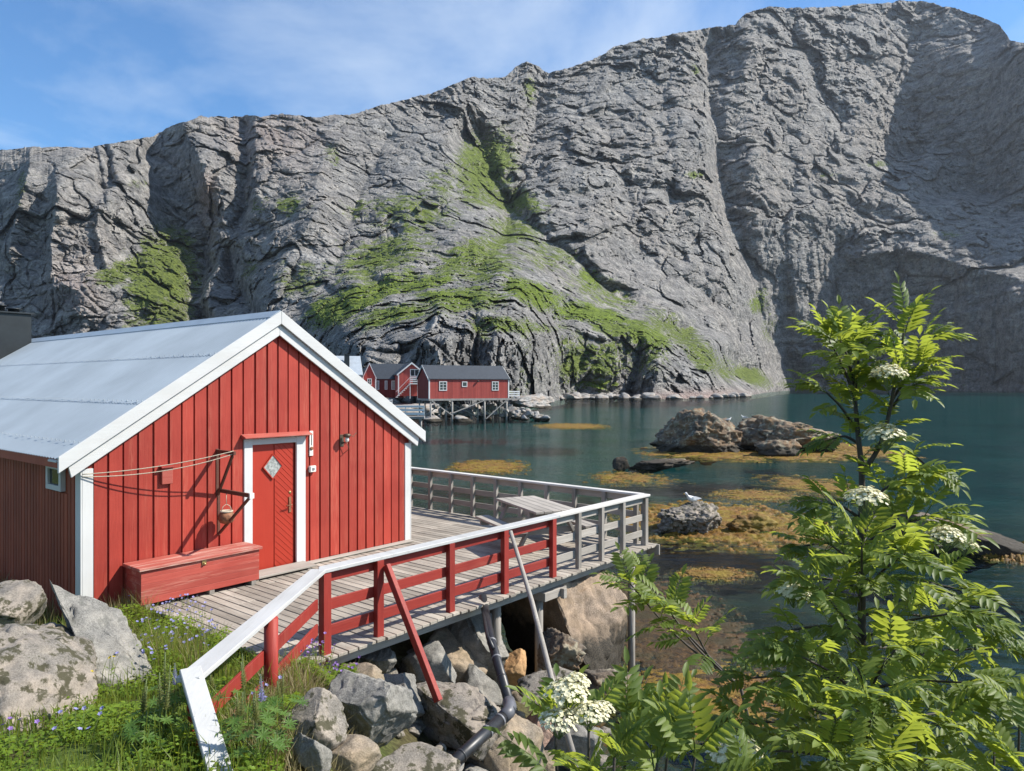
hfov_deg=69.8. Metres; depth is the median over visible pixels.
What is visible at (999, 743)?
rowan shrub
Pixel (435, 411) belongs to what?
boulder
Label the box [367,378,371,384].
window
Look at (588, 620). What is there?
boulder
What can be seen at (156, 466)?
clothes line
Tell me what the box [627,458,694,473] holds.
boulder
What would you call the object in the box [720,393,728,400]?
boulder
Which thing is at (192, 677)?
path railing
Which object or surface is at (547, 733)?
boulder
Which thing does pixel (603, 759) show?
stone
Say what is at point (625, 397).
boulder
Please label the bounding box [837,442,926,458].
seaweed patch
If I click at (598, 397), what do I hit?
boulder
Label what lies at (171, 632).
wildflower
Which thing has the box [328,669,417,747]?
boulder
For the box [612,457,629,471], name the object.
boulder
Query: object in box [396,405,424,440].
jetty
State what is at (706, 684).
seaweed patch
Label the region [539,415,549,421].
boulder
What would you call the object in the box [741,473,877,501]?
seaweed patch
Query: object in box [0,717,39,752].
wildflower
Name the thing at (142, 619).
wildflower
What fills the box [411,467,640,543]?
deck railing
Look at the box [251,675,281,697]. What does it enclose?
wildflower
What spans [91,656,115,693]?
wildflower
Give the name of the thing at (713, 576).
seaweed patch
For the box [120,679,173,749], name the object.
lupin
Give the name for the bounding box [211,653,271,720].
lupin
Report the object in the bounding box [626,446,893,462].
seaweed patch
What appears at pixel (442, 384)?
window
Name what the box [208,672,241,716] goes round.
lupin
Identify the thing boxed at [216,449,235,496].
wall bracket
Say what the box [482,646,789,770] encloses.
rowan shrub
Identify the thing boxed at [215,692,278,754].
lupin
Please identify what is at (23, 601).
boulder
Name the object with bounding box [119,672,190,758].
lupin
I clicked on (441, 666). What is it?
boulder
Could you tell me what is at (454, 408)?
boulder
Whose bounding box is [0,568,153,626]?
grass
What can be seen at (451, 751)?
stone
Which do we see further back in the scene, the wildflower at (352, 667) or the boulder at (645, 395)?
the boulder at (645, 395)
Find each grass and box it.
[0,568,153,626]
[0,614,312,770]
[98,584,232,678]
[183,651,384,770]
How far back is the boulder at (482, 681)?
9.69 m
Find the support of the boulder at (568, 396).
in the water
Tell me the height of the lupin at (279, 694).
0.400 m
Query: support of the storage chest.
on the wooden deck
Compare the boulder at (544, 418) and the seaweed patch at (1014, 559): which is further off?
the boulder at (544, 418)
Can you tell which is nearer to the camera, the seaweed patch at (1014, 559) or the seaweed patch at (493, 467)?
the seaweed patch at (1014, 559)
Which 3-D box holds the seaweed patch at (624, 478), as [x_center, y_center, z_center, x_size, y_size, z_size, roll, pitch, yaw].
[6.531,5.057,40.118,6.997,0.086,9.937,0,0,0]
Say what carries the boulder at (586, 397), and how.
in the water
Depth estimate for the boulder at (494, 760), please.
7.75 m
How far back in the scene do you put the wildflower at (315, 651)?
7.34 m
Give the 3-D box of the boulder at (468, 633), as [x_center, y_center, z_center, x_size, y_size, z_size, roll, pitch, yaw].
[-0.567,3.616,10.338,0.931,0.990,1.016,0,0,-19]
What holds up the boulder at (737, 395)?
in the water
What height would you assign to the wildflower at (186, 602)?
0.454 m
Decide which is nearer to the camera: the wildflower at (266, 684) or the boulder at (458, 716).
the wildflower at (266, 684)
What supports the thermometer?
attached to the boathouse cabin at (262, 394)
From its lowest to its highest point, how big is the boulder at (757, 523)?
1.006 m
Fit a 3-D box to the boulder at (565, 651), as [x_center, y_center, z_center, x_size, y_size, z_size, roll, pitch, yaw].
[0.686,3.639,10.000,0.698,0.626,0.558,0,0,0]
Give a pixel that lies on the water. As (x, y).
(986, 430)
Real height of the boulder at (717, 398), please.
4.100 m
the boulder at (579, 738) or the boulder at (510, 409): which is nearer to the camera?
the boulder at (579, 738)
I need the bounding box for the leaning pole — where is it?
[509,530,578,766]
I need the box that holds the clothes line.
[82,451,231,476]
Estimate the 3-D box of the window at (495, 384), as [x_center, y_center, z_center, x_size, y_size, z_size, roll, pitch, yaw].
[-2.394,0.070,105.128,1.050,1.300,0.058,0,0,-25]
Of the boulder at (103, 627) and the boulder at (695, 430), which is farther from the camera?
the boulder at (695, 430)
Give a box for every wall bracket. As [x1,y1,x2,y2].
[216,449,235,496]
[217,489,253,534]
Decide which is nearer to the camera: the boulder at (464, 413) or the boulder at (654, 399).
the boulder at (464, 413)
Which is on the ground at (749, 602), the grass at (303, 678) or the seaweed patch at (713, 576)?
the grass at (303, 678)
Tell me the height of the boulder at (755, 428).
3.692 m
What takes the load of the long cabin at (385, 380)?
attached to the gabled cabin at (405, 374)
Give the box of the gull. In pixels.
[685,492,701,502]
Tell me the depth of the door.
11.34 m
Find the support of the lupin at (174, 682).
on the ground at (749, 602)
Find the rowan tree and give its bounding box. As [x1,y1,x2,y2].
[682,271,1023,770]
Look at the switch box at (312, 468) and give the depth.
11.76 m
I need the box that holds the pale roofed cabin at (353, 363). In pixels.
[336,354,362,376]
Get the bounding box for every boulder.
[0,580,46,624]
[0,622,98,734]
[49,579,157,695]
[286,687,348,750]
[291,732,331,770]
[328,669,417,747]
[331,734,381,770]
[335,662,384,679]
[358,647,396,672]
[372,742,460,770]
[384,673,424,718]
[392,403,444,421]
[399,640,456,683]
[416,681,507,762]
[423,415,441,425]
[427,626,487,682]
[445,613,508,678]
[448,406,457,411]
[453,415,472,425]
[461,410,470,416]
[463,663,502,705]
[464,714,544,770]
[475,412,483,418]
[488,403,496,410]
[501,570,627,707]
[504,648,526,690]
[507,407,516,413]
[511,393,555,409]
[517,666,581,704]
[521,415,528,420]
[525,709,552,747]
[537,627,586,670]
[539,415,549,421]
[543,750,554,770]
[544,720,603,770]
[562,394,579,401]
[563,393,573,404]
[570,392,581,403]
[579,394,590,402]
[582,668,641,699]
[594,394,608,403]
[604,393,615,402]
[609,395,615,401]
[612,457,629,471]
[619,393,629,402]
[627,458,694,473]
[642,392,654,404]
[647,395,660,403]
[649,407,746,465]
[652,501,721,537]
[666,394,682,401]
[695,394,704,402]
[711,393,723,402]
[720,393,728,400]
[725,512,778,533]
[727,392,739,400]
[737,393,749,401]
[737,415,838,451]
[754,439,801,456]
[856,510,1023,573]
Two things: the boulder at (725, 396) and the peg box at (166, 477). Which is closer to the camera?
the peg box at (166, 477)
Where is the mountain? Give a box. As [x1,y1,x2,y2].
[0,0,1023,414]
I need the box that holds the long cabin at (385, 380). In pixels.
[370,364,405,397]
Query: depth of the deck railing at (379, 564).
9.22 m
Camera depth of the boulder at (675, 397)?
271.12 m
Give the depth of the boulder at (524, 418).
102.59 m
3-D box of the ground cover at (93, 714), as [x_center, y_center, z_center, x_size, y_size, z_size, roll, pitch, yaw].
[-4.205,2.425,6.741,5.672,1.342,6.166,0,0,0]
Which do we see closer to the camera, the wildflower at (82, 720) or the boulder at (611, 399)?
the wildflower at (82, 720)
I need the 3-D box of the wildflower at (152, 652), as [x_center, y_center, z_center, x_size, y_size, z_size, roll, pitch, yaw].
[-3.345,2.622,6.871,0.291,0.442,0.219,0,0,14]
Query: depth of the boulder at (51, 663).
5.86 m
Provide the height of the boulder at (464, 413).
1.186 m
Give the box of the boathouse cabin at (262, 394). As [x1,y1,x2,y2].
[0,304,425,619]
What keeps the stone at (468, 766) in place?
on the ground at (749, 602)
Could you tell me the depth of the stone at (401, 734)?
7.28 m
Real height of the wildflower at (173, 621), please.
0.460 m
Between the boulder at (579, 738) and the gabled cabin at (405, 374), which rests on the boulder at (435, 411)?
the gabled cabin at (405, 374)
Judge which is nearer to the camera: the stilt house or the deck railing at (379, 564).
the deck railing at (379, 564)
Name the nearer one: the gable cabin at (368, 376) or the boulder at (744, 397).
the gable cabin at (368, 376)
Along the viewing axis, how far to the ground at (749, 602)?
22.52 m
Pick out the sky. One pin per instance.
(74, 73)
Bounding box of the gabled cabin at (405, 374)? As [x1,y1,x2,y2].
[393,362,419,395]
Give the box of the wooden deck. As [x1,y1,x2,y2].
[150,506,659,687]
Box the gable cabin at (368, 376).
[361,363,375,388]
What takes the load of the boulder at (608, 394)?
in the water
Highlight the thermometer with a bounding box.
[309,431,312,455]
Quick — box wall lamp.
[340,433,355,453]
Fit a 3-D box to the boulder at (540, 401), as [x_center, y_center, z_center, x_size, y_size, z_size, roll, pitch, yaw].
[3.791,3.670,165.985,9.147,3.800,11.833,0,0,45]
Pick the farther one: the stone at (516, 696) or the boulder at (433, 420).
the boulder at (433, 420)
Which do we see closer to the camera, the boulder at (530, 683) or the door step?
the boulder at (530, 683)
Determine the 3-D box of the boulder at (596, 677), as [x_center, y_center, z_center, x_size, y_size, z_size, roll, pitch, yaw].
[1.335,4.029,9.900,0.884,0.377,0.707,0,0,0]
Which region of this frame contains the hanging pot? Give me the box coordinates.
[218,494,234,523]
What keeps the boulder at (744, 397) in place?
in the water
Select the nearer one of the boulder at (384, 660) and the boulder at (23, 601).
the boulder at (23, 601)
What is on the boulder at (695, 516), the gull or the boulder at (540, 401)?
the gull
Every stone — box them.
[383,668,398,673]
[396,731,404,738]
[407,723,423,737]
[414,717,425,729]
[435,741,447,752]
[447,749,454,754]
[463,763,488,770]
[511,691,524,703]
[516,710,524,717]
[599,754,611,769]
[601,726,611,734]
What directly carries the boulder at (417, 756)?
on the ground at (749, 602)
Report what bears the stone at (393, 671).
on the ground at (749, 602)
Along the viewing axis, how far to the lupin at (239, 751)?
4.48 m
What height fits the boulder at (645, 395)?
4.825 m
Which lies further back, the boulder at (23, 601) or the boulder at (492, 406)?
the boulder at (492, 406)
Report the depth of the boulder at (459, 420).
102.71 m
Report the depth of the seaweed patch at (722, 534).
24.59 m
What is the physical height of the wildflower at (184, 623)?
0.448 m
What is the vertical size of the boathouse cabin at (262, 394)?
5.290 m
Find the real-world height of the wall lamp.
0.349 m
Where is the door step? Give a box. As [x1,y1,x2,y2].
[256,561,316,581]
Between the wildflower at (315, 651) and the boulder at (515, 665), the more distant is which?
the boulder at (515, 665)
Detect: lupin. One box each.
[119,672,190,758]
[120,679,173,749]
[131,652,187,740]
[148,663,184,716]
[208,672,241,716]
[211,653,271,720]
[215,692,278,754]
[218,689,295,766]
[234,675,298,747]
[250,674,308,717]
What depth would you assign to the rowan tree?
2.60 m
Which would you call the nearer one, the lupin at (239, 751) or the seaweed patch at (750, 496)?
the lupin at (239, 751)
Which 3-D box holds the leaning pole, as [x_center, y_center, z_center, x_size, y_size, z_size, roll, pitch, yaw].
[0.339,3.004,8.796,0.086,2.068,2.534,0,0,-16]
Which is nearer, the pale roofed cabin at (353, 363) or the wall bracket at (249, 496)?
the wall bracket at (249, 496)
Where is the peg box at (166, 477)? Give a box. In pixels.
[159,464,174,484]
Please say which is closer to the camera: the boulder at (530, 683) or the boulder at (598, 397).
the boulder at (530, 683)
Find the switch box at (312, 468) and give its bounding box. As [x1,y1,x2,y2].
[309,465,315,471]
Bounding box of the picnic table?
[475,496,597,546]
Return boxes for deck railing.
[319,493,649,702]
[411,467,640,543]
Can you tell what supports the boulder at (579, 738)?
on the ground at (749, 602)
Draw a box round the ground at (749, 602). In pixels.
[1,474,1023,770]
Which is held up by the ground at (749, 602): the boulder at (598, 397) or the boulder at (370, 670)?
the boulder at (370, 670)
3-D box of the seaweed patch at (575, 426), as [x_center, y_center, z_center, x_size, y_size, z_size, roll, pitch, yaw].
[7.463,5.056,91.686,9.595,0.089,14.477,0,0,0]
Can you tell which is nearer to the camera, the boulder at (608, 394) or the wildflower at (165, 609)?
the wildflower at (165, 609)
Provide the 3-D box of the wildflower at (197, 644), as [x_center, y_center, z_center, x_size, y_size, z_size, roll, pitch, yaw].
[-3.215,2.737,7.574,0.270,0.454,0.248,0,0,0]
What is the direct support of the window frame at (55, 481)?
in the boathouse cabin at (262, 394)
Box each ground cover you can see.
[0,615,320,770]
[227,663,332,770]
[289,656,356,688]
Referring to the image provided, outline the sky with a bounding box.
[0,0,1023,149]
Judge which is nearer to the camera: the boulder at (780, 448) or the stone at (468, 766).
the stone at (468, 766)
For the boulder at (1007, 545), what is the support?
in the water
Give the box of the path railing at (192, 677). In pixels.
[176,569,324,770]
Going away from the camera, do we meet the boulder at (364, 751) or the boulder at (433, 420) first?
the boulder at (364, 751)
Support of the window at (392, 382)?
in the long cabin at (385, 380)
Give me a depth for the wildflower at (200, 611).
8.93 m
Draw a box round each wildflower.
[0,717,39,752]
[52,706,103,746]
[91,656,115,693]
[136,608,161,632]
[141,640,172,673]
[152,597,176,627]
[157,618,176,642]
[157,630,186,664]
[166,608,187,632]
[175,593,197,608]
[182,629,209,657]
[183,615,214,643]
[188,601,211,629]
[198,620,217,637]
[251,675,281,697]
[302,632,335,669]
[319,655,360,672]
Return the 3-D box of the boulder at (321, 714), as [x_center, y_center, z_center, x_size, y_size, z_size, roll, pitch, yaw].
[-1.430,2.502,5.403,0.373,0.457,0.450,0,0,35]
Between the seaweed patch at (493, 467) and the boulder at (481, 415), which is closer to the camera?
the seaweed patch at (493, 467)
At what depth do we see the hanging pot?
10.38 m
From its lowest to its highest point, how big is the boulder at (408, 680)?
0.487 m
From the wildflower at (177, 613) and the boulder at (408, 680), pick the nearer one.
the boulder at (408, 680)
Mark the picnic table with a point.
(534, 506)
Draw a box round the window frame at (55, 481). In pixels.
[46,466,65,491]
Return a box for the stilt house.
[416,365,519,430]
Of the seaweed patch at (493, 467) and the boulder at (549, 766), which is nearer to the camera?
the boulder at (549, 766)
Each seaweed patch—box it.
[444,459,531,475]
[533,423,615,429]
[568,469,695,487]
[607,500,851,553]
[608,657,822,743]
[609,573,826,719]
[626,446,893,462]
[664,566,760,584]
[694,488,807,505]
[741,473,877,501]
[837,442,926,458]
[971,541,1023,568]
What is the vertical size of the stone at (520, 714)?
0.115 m
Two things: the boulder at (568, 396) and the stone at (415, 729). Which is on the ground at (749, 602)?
the stone at (415, 729)
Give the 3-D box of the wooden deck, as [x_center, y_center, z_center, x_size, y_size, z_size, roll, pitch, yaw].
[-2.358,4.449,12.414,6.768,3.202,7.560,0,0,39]
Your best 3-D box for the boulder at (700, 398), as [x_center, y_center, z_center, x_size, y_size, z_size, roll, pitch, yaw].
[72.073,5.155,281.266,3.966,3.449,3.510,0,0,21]
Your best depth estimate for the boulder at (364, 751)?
5.30 m
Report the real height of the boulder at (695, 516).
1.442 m
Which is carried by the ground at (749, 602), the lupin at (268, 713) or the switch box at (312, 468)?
the lupin at (268, 713)
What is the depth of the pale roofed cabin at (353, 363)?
110.79 m
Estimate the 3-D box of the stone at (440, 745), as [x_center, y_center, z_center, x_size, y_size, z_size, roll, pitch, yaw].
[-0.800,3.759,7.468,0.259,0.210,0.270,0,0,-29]
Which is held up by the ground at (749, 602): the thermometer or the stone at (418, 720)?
the stone at (418, 720)
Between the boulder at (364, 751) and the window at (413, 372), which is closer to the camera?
the boulder at (364, 751)
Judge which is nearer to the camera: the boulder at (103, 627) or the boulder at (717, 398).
the boulder at (103, 627)
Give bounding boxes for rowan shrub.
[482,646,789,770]
[590,541,749,721]
[921,669,1023,770]
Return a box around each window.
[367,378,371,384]
[391,381,394,389]
[410,369,418,376]
[439,381,446,390]
[492,381,498,390]
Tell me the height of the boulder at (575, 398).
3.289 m
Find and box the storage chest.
[123,542,262,608]
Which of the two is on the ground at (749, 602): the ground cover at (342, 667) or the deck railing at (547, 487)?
the ground cover at (342, 667)
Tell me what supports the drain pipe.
attached to the wooden deck
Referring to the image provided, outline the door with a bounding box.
[253,442,293,569]
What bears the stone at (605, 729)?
on the ground at (749, 602)
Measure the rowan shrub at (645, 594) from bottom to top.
4.240 m
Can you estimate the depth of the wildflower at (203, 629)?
8.10 m
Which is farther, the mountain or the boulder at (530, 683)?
the mountain
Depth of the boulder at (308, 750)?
4.79 m
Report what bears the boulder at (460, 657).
on the ground at (749, 602)
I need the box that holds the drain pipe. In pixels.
[452,593,516,763]
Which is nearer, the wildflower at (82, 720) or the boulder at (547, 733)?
the wildflower at (82, 720)

